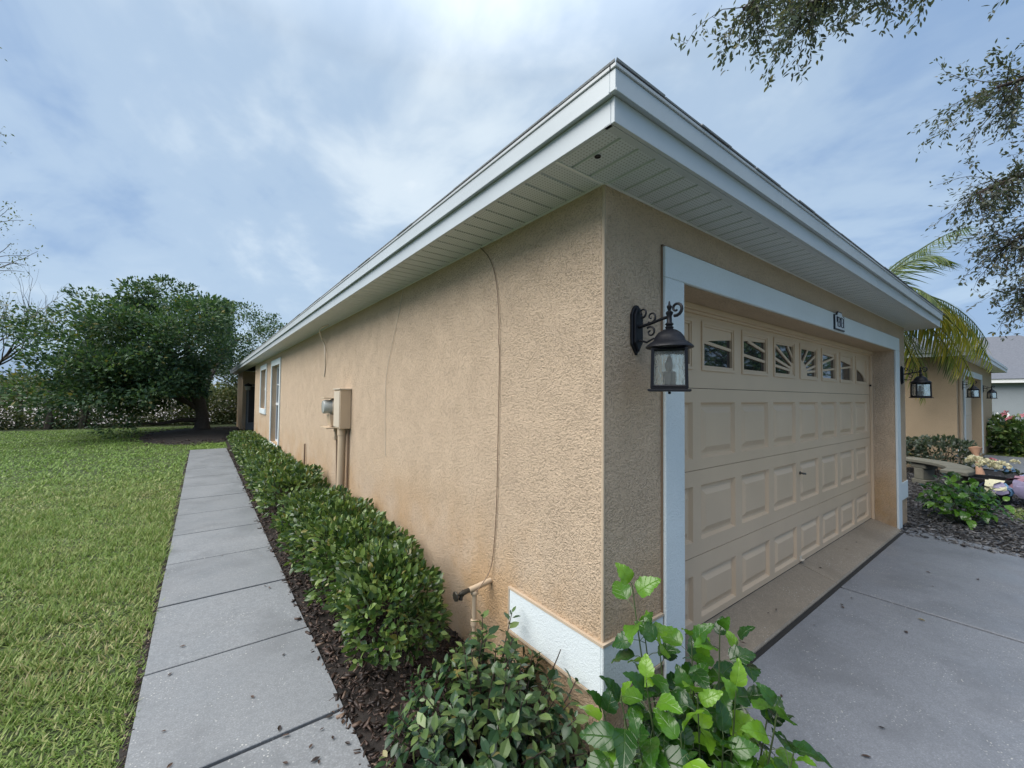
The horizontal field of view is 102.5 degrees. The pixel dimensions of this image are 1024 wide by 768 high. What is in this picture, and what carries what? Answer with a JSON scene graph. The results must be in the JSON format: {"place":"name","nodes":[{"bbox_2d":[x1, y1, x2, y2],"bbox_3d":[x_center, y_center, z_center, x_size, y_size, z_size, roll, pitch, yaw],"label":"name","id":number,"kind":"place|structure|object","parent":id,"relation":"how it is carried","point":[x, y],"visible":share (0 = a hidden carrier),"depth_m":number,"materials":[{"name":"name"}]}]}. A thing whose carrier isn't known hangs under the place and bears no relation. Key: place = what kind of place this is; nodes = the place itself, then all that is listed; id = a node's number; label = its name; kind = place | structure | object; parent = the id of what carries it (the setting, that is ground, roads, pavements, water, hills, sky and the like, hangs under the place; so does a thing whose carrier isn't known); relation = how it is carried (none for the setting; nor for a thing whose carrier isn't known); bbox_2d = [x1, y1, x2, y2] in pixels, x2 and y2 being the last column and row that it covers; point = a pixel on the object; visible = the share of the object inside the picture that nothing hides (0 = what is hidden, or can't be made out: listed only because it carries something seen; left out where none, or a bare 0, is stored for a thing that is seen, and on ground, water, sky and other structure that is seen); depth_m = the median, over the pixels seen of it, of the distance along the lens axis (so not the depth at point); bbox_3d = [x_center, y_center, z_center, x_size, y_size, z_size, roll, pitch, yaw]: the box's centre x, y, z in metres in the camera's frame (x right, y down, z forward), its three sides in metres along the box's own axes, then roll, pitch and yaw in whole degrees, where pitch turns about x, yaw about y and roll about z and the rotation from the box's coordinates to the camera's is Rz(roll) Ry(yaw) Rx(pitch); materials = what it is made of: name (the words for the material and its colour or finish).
{"place":"outdoors","nodes":[
{"label":"outdoors","id":0,"kind":"place"},
{"bbox_2d":[0,426,192,547],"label":"lawn grass","id":1,"kind":"structure","parent":0,"point":[66,443],"depth_m":10.01,"materials":[{"name":"green plant"}]},
{"bbox_2d":[0,397,226,425],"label":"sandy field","id":2,"kind":"structure","parent":0,"point":[93,414],"depth_m":33.61,"materials":[{"name":"beige sand"}]},
{"bbox_2d":[0,372,237,397],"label":"treeline","id":3,"kind":"object","parent":2,"relation":"on","point":[213,387],"visible":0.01,"depth_m":125.78,"materials":[{"name":"green plant"}]},
{"bbox_2d":[0,423,235,767],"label":"lawn","id":4,"kind":"structure","parent":0,"point":[72,753],"depth_m":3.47,"materials":[{"name":"plant"}]},
{"bbox_2d":[0,47,47,276],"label":"feathery tree","id":5,"kind":"object","parent":4,"relation":"on","point":[25,258],"visible":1,"depth_m":11.09,"materials":[{"name":"green plant"}]},
{"bbox_2d":[25,376,72,429],"bbox_3d":[-20.976,0.864,18.686,1.309,2.554,1.612,0,-2,18],"label":"thicket tree","id":6,"kind":"object","parent":4,"relation":"on","point":[49,422],"visible":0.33,"depth_m":18.52,"materials":[{"name":"green plant"}]},
{"bbox_2d":[0,251,106,364],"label":"sparse tree","id":7,"kind":"object","parent":4,"relation":"on","point":[7,355],"visible":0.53,"depth_m":16.27,"materials":[{"name":"green plant"}]},
{"bbox_2d":[60,382,108,427],"bbox_3d":[-20.065,0.762,19.261,1.441,2.812,1.628,0,-2,22],"label":"thicket tree","id":8,"kind":"object","parent":4,"relation":"on","point":[84,417],"visible":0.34,"depth_m":19.18,"materials":[{"name":"green plant"}]},
{"bbox_2d":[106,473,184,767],"bbox_3d":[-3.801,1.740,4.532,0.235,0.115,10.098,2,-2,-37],"label":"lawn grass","id":9,"kind":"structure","parent":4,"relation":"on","point":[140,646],"depth_m":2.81,"materials":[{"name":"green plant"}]},
{"bbox_2d":[138,428,238,445],"bbox_3d":[-12.603,1.980,16.533,3.630,0.160,8.238,2,-2,-37],"label":"tree mulch ring","id":10,"kind":"object","parent":4,"relation":"on","point":[215,435],"visible":0.81,"depth_m":15.05,"materials":[{"name":"soil"}]},
{"bbox_2d":[0,273,286,438],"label":"tree","id":11,"kind":"object","parent":10,"relation":"on","point":[144,365],"visible":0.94,"depth_m":15.03,"materials":[{"name":"green plant"}]},
{"bbox_2d":[108,426,252,445],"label":"mulch chips","id":12,"kind":"object","parent":10,"relation":"on","point":[224,439],"visible":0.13,"depth_m":14.74,"materials":[{"name":"brown wood"}]},
{"bbox_2d":[189,441,226,449],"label":"lawn grass","id":13,"kind":"structure","parent":4,"relation":"on","point":[208,446],"depth_m":13.00,"materials":[{"name":"green plant"}]},
{"bbox_2d":[114,426,589,767],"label":"mulch bed","id":14,"kind":"object","parent":4,"relation":"on","point":[367,733],"visible":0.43,"depth_m":2.53,"materials":[{"name":"brown wood"}]},
{"bbox_2d":[116,457,187,767],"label":"soil crumbs","id":15,"kind":"object","parent":14,"relation":"on","point":[136,682],"visible":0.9,"depth_m":2.60,"materials":[{"name":"brown soil"}]},
{"bbox_2d":[226,430,254,442],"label":"hedge shrub","id":16,"kind":"object","parent":14,"relation":"on","point":[228,436],"visible":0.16,"depth_m":13.84,"materials":[{"name":"green plant"}]},
{"bbox_2d":[228,431,257,444],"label":"hedge shrub","id":17,"kind":"object","parent":14,"relation":"on","point":[231,435],"visible":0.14,"depth_m":13.13,"materials":[{"name":"green plant"}]},
{"bbox_2d":[228,432,259,447],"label":"hedge shrub","id":18,"kind":"object","parent":14,"relation":"on","point":[235,435],"visible":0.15,"depth_m":12.49,"materials":[{"name":"green plant"}]},
{"bbox_2d":[229,435,262,450],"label":"hedge shrub","id":19,"kind":"object","parent":14,"relation":"on","point":[239,437],"visible":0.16,"depth_m":11.79,"materials":[{"name":"green plant"}]},
{"bbox_2d":[232,437,265,452],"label":"hedge shrub","id":20,"kind":"object","parent":14,"relation":"on","point":[246,439],"visible":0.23,"depth_m":11.10,"materials":[{"name":"green plant"}]},
{"bbox_2d":[232,439,268,457],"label":"hedge shrub","id":21,"kind":"object","parent":14,"relation":"on","point":[239,444],"visible":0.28,"depth_m":10.39,"materials":[{"name":"green plant"}]},
{"bbox_2d":[235,442,275,463],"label":"hedge shrub","id":22,"kind":"object","parent":14,"relation":"on","point":[246,445],"visible":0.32,"depth_m":9.67,"materials":[{"name":"green plant"}]},
{"bbox_2d":[236,444,280,468],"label":"hedge shrub","id":23,"kind":"object","parent":14,"relation":"on","point":[256,448],"visible":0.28,"depth_m":9.02,"materials":[{"name":"green plant"}]},
{"bbox_2d":[238,448,288,474],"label":"hedge shrub","id":24,"kind":"object","parent":14,"relation":"on","point":[258,452],"visible":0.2,"depth_m":8.33,"materials":[{"name":"green plant"}]},
{"bbox_2d":[240,452,294,480],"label":"hedge shrub","id":25,"kind":"object","parent":14,"relation":"on","point":[271,456],"visible":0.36,"depth_m":7.64,"materials":[{"name":"green plant"}]},
{"bbox_2d":[245,457,301,492],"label":"hedge shrub","id":26,"kind":"object","parent":14,"relation":"on","point":[265,463],"visible":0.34,"depth_m":6.90,"materials":[{"name":"green plant"}]},
{"bbox_2d":[248,463,314,506],"bbox_3d":[-3.498,1.549,6.329,0.947,0.642,1.254,2,-2,-37],"label":"hedge shrub","id":27,"kind":"object","parent":14,"relation":"on","point":[256,485],"visible":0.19,"depth_m":6.12,"materials":[{"name":"green plant"}]},
{"bbox_2d":[252,463,330,518],"bbox_3d":[-3.005,1.480,5.646,0.984,0.747,1.289,2,-2,-37],"label":"hedge shrub","id":28,"kind":"object","parent":14,"relation":"on","point":[280,475],"visible":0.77,"depth_m":5.47,"materials":[{"name":"green plant"}]},
{"bbox_2d":[303,444,305,466],"bbox_3d":[-3.602,1.453,7.123,0.026,0.830,0.026,0,-2,30],"label":"conduit stub","id":29,"kind":"object","parent":14,"relation":"on","point":[304,454],"visible":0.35,"depth_m":7.12,"materials":[{"name":"brown metal"}]},
{"bbox_2d":[269,484,358,552],"bbox_3d":[-2.092,1.476,4.467,0.912,0.703,1.108,2,-2,-37],"label":"hedge shrub","id":30,"kind":"object","parent":14,"relation":"on","point":[319,495],"visible":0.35,"depth_m":4.35,"materials":[{"name":"green plant"}]},
{"bbox_2d":[282,494,380,578],"bbox_3d":[-1.677,1.454,3.924,0.892,0.723,1.205,2,-2,-37],"label":"hedge shrub","id":31,"kind":"object","parent":14,"relation":"on","point":[350,507],"visible":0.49,"depth_m":3.80,"materials":[{"name":"green plant"}]},
{"bbox_2d":[301,509,419,616],"bbox_3d":[-1.226,1.425,3.329,0.825,0.753,1.202,2,-2,-37],"label":"hedge shrub","id":32,"kind":"object","parent":14,"relation":"on","point":[352,527],"visible":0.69,"depth_m":3.19,"materials":[{"name":"green plant"}]},
{"bbox_2d":[322,535,452,670],"bbox_3d":[-0.822,1.414,2.701,0.697,0.747,1.112,2,-2,-37],"label":"hedge shrub","id":33,"kind":"object","parent":14,"relation":"on","point":[373,558],"visible":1,"depth_m":2.49,"materials":[{"name":"green plant"}]},
{"bbox_2d":[374,606,598,767],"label":"shrub","id":34,"kind":"object","parent":14,"relation":"on","point":[496,723],"visible":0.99,"depth_m":1.78,"materials":[{"name":"green plant"}]},
{"bbox_2d":[576,562,832,767],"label":"hibiscus plant","id":35,"kind":"object","parent":14,"relation":"on","point":[711,725],"visible":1,"depth_m":1.45,"materials":[{"name":"green plant"}]},
{"bbox_2d":[124,448,370,767],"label":"walkway","id":36,"kind":"structure","parent":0,"point":[225,616],"depth_m":2.56,"materials":[{"name":"concrete"}]},
{"bbox_2d":[0,0,1023,388],"label":"sky","id":37,"kind":"structure","parent":0,"point":[260,152],"materials":[{"name":"blue"}]},
{"bbox_2d":[8,415,1023,473],"bbox_3d":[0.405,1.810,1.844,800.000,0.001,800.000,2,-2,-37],"label":"ground","id":38,"kind":"structure","parent":0,"point":[253,430],"depth_m":19.57,"materials":[{"name":"brown soil"}]},
{"bbox_2d":[0,362,49,424],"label":"bushy tree","id":39,"kind":"object","parent":38,"relation":"on","point":[15,389],"visible":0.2,"depth_m":19.96,"materials":[{"name":"green plant"}]},
{"bbox_2d":[0,381,236,429],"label":"thicket","id":40,"kind":"object","parent":38,"relation":"on","point":[9,418],"visible":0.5,"depth_m":20.95,"materials":[{"name":"green plant"}]},
{"bbox_2d":[206,350,252,419],"bbox_3d":[-15.945,0.120,24.647,5.478,4.513,3.829,2,-2,-37],"label":"bushy tree","id":41,"kind":"object","parent":38,"relation":"on","point":[225,381],"visible":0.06,"depth_m":23.88,"materials":[{"name":"green plant"}]},
{"bbox_2d":[230,57,945,756],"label":"house","id":42,"kind":"structure","parent":38,"relation":"on","point":[592,211],"depth_m":2.68,"materials":[{"name":"beige paint"}]},
{"bbox_2d":[244,383,251,389],"bbox_3d":[-11.976,0.121,18.651,0.300,0.336,0.312,2,-2,-37],"label":"alcove lamp","id":43,"kind":"object","parent":42,"relation":"attached to","point":[248,386],"visible":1,"depth_m":18.56,"materials":[{"name":"black metal"}]},
{"bbox_2d":[247,387,254,422],"bbox_3d":[-11.972,0.946,18.877,0.300,1.720,0.035,2,-2,-37],"label":"screen door","id":44,"kind":"structure","parent":42,"relation":"in","point":[251,393],"depth_m":18.86,"materials":[{"name":"black metal"}]},
{"bbox_2d":[259,364,267,414],"bbox_3d":[-7.408,0.159,12.361,0.178,1.455,1.530,2,-2,-37],"label":"window","id":45,"kind":"structure","parent":42,"relation":"in","point":[263,411],"depth_m":12.30,"materials":[{"name":"white paint"}]},
{"bbox_2d":[269,357,280,446],"bbox_3d":[-5.889,0.538,10.330,0.178,2.305,1.590,2,-2,-37],"label":"window","id":46,"kind":"structure","parent":42,"relation":"in","point":[275,362],"depth_m":10.81,"materials":[{"name":"white paint"}]},
{"bbox_2d":[319,325,328,376],"bbox_3d":[-2.776,-0.482,6.026,0.118,0.736,0.426,2,-2,-29],"label":"cable","id":47,"kind":"object","parent":42,"relation":"hanging from","point":[324,348],"visible":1,"depth_m":6.13,"materials":[{"name":"beige metal"}]},
{"bbox_2d":[320,388,351,492],"bbox_3d":[-2.269,0.952,5.227,0.239,1.786,0.630,2,-2,-37],"label":"electric meter","id":48,"kind":"object","parent":42,"relation":"attached to","point":[336,409],"visible":0.91,"depth_m":5.08,"materials":[{"name":"beige paint"}]},
{"bbox_2d":[385,288,403,455],"bbox_3d":[-1.142,-0.093,3.961,0.008,1.601,0.423,2,-2,-37],"label":"cable","id":49,"kind":"object","parent":42,"relation":"hanging from","point":[386,374],"visible":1,"depth_m":4.08,"materials":[{"name":"beige metal"}]},
{"bbox_2d":[453,578,491,661],"bbox_3d":[-0.238,1.497,2.494,0.259,0.571,0.060,2,-2,-37],"label":"hose bib","id":50,"kind":"object","parent":42,"relation":"attached to","point":[471,590],"visible":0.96,"depth_m":2.49,"materials":[{"name":"beige paint"}]},
{"bbox_2d":[476,248,499,591],"bbox_3d":[-0.198,0.168,2.607,0.119,2.188,0.243,2,-2,-37],"label":"cable","id":51,"kind":"object","parent":42,"relation":"hanging from","point":[498,420],"visible":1,"depth_m":2.55,"materials":[{"name":"brown metal"}]},
{"bbox_2d":[630,301,693,393],"bbox_3d":[0.688,-0.173,1.914,0.295,0.440,0.209,0,-2,32],"label":"wall lantern","id":52,"kind":"object","parent":42,"relation":"attached to","point":[669,346],"depth_m":1.84,"materials":[{"name":"black metal"}]},
{"bbox_2d":[684,311,871,634],"bbox_3d":[2.782,0.632,3.967,4.984,2.176,0.085,2,-2,-37],"label":"garage door","id":53,"kind":"structure","parent":42,"relation":"in","point":[778,453],"depth_m":3.49,"materials":[{"name":"paint"}]},
{"bbox_2d":[833,311,844,331],"bbox_3d":[3.101,-0.594,3.889,0.290,0.176,0.021,2,-2,-37],"label":"house number sign","id":54,"kind":"object","parent":42,"relation":"attached to","point":[838,321],"visible":1,"depth_m":3.86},
{"bbox_2d":[900,366,933,398],"bbox_3d":[5.308,-0.024,5.397,0.295,0.440,0.209,0,-2,32],"label":"wall lantern","id":55,"kind":"object","parent":42,"relation":"attached to","point":[920,386],"depth_m":5.33,"materials":[{"name":"black metal"}]},
{"bbox_2d":[671,0,1023,341],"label":"live oak","id":56,"kind":"object","parent":38,"relation":"on","point":[755,9],"visible":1,"depth_m":5.50,"materials":[{"name":"green plant"}]},
{"bbox_2d":[904,338,1007,469],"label":"neighbour house","id":57,"kind":"structure","parent":38,"relation":"on","point":[949,409],"depth_m":10.08,"materials":[{"name":"beige paint"}]},
{"bbox_2d":[965,379,971,451],"bbox_3d":[12.775,0.907,11.663,3.874,2.155,0.042,2,-2,-37],"label":"door","id":58,"kind":"structure","parent":57,"relation":"in","point":[968,405],"depth_m":12.34,"materials":[{"name":"beige metal"}]},
{"bbox_2d":[962,381,980,397],"bbox_3d":[11.117,0.125,9.966,0.295,0.440,0.209,0,-2,32],"label":"wall lantern","id":59,"kind":"object","parent":57,"relation":"attached to","point":[973,391],"depth_m":9.90,"materials":[{"name":"black metal"}]},
{"bbox_2d":[983,385,997,398],"bbox_3d":[14.876,0.247,12.800,0.295,0.440,0.209,0,-2,32],"label":"wall lantern","id":60,"kind":"object","parent":57,"relation":"attached to","point":[991,393],"depth_m":12.73,"materials":[{"name":"black metal"}]},
{"bbox_2d":[685,518,909,695],"bbox_3d":[2.860,1.804,3.930,5.430,0.205,0.528,2,-2,-37],"label":"garage apron","id":61,"kind":"object","parent":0,"point":[797,594],"visible":0.39,"depth_m":3.43,"materials":[{"name":"concrete"}]},
{"bbox_2d":[744,528,1023,767],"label":"driveway","id":62,"kind":"structure","parent":0,"point":[941,685],"depth_m":2.57,"materials":[{"name":"concrete"}]},
{"bbox_2d":[899,466,1023,557],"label":"front mulch bed","id":63,"kind":"object","parent":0,"point":[993,473],"depth_m":5.63,"materials":[{"name":"brown wood"}]},
{"bbox_2d":[906,436,931,465],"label":"hedge shrub","id":64,"kind":"object","parent":63,"relation":"on","point":[916,451],"visible":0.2,"depth_m":9.24,"materials":[{"name":"green plant"}]},
{"bbox_2d":[888,226,991,404],"bbox_3d":[7.879,-0.711,9.285,4.190,5.651,3.728,2,-2,-37],"label":"palm tree","id":65,"kind":"object","parent":63,"relation":"on","point":[959,329],"visible":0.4,"depth_m":8.93,"materials":[{"name":"green plant"}]},
{"bbox_2d":[906,457,975,493],"bbox_3d":[8.036,1.742,7.693,0.656,0.495,2.044,0,-2,24],"label":"stone bench","id":66,"kind":"object","parent":63,"relation":"on","point":[924,470],"visible":0.63,"depth_m":8.12,"materials":[{"name":"grey stone"}]},
{"bbox_2d":[906,434,984,474],"bbox_3d":[9.555,1.585,9.192,1.123,0.955,1.362,2,-2,-37],"label":"hedge shrub","id":67,"kind":"object","parent":63,"relation":"on","point":[944,445],"visible":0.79,"depth_m":9.02,"materials":[{"name":"green plant"}]},
{"bbox_2d":[914,471,1014,529],"bbox_3d":[6.253,1.585,5.693,0.880,0.702,0.976,0,-2,31],"label":"hibiscus plant","id":68,"kind":"object","parent":63,"relation":"on","point":[963,495],"visible":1,"depth_m":5.59,"materials":[{"name":"green plant"}]},
{"bbox_2d":[968,446,984,474],"bbox_3d":[9.208,1.622,8.111,0.204,0.756,0.199,28,-26,-33],"label":"terracotta vase","id":69,"kind":"object","parent":63,"relation":"on","point":[975,450],"visible":0.56,"depth_m":8.16,"materials":[{"name":"orange ceramic"}]},
{"bbox_2d":[964,454,1020,505],"bbox_3d":[8.029,1.586,6.884,0.866,0.776,0.628,2,-2,-37],"label":"flower tub","id":70,"kind":"object","parent":63,"relation":"on","point":[995,464],"visible":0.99,"depth_m":6.79,"materials":[{"name":"beige plant"}]},
{"bbox_2d":[979,479,1014,495],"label":"flower","id":71,"kind":"object","parent":63,"relation":"on","point":[1001,487],"visible":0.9,"depth_m":6.44,"materials":[{"name":"beige plant"}]},
{"bbox_2d":[1006,475,1023,498],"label":"flower","id":72,"kind":"object","parent":63,"relation":"on","point":[1017,485],"visible":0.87,"depth_m":6.46,"materials":[{"name":"pink plant"}]},
{"bbox_2d":[967,431,1023,457],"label":"neighbour lawn","id":73,"kind":"structure","parent":0,"point":[1002,454],"depth_m":13.07,"materials":[{"name":"plant"}]},
{"bbox_2d":[944,335,1023,425],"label":"grey house","id":74,"kind":"structure","parent":73,"relation":"on","point":[1008,353],"depth_m":24.92,"materials":[{"name":"paint"}]},
{"bbox_2d":[986,410,1023,456],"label":"flowering bush","id":75,"kind":"object","parent":73,"relation":"on","point":[1008,433],"visible":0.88,"depth_m":13.08,"materials":[{"name":"green plant"}]},
{"bbox_2d":[971,455,1023,472],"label":"neighbour driveway","id":76,"kind":"structure","parent":0,"point":[1017,466],"depth_m":11.31,"materials":[{"name":"concrete"}]},
{"bbox_2d":[1008,507,1023,519],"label":"front lawn grass","id":77,"kind":"structure","parent":0,"point":[1019,513],"depth_m":6.04,"materials":[{"name":"green plant"}]}
]}

